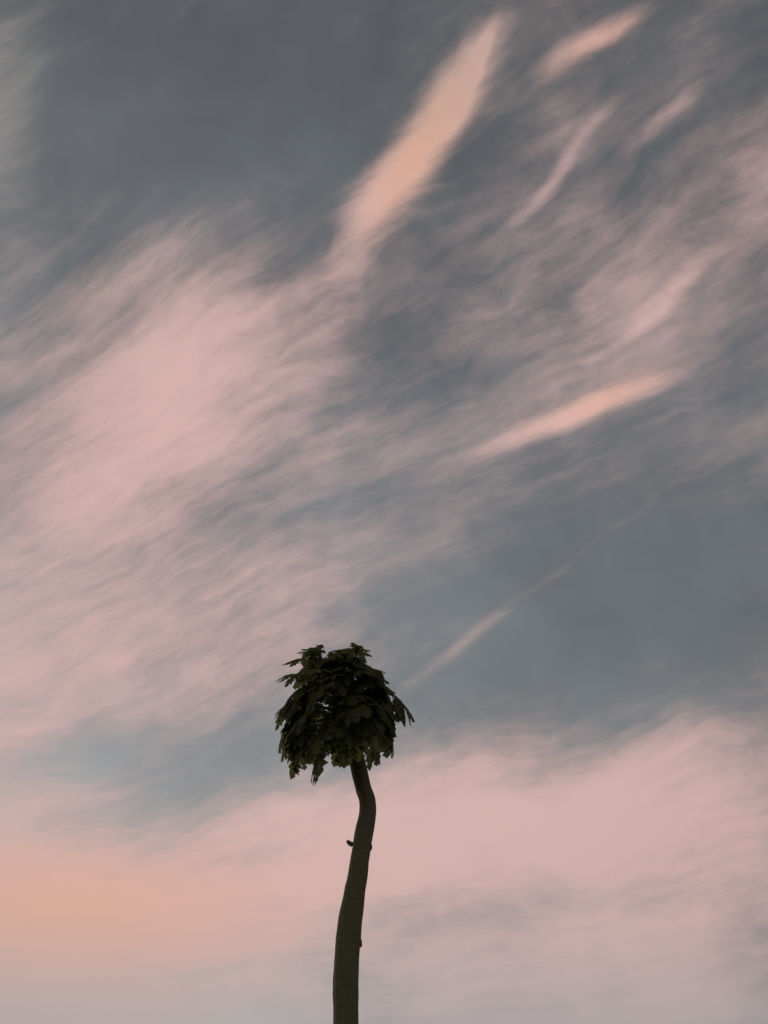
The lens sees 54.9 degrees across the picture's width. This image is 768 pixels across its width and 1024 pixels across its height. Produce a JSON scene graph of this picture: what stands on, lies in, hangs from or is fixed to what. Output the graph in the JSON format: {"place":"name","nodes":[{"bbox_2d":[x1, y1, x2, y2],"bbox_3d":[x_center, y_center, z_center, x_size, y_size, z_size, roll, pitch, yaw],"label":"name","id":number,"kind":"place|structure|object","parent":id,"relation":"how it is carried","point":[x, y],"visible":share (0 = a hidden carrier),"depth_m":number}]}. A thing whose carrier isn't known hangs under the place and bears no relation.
{"place":"outdoors","nodes":[
{"label":"outdoors","id":0,"kind":"place"},
{"bbox_2d":[274,643,414,1023],"bbox_3d":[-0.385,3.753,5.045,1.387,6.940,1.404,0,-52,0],"label":"papaya","id":1,"kind":"object","parent":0,"point":[359,727],"depth_m":6.77},
{"bbox_2d":[293,652,400,741],"bbox_3d":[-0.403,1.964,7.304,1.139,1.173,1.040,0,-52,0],"label":"papaya petioles","id":2,"kind":"object","parent":1,"relation":"attached to","point":[335,699],"visible":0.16,"depth_m":7.21},
{"bbox_2d":[0,0,767,1023],"label":"sky","id":3,"kind":"structure","parent":0,"point":[429,337]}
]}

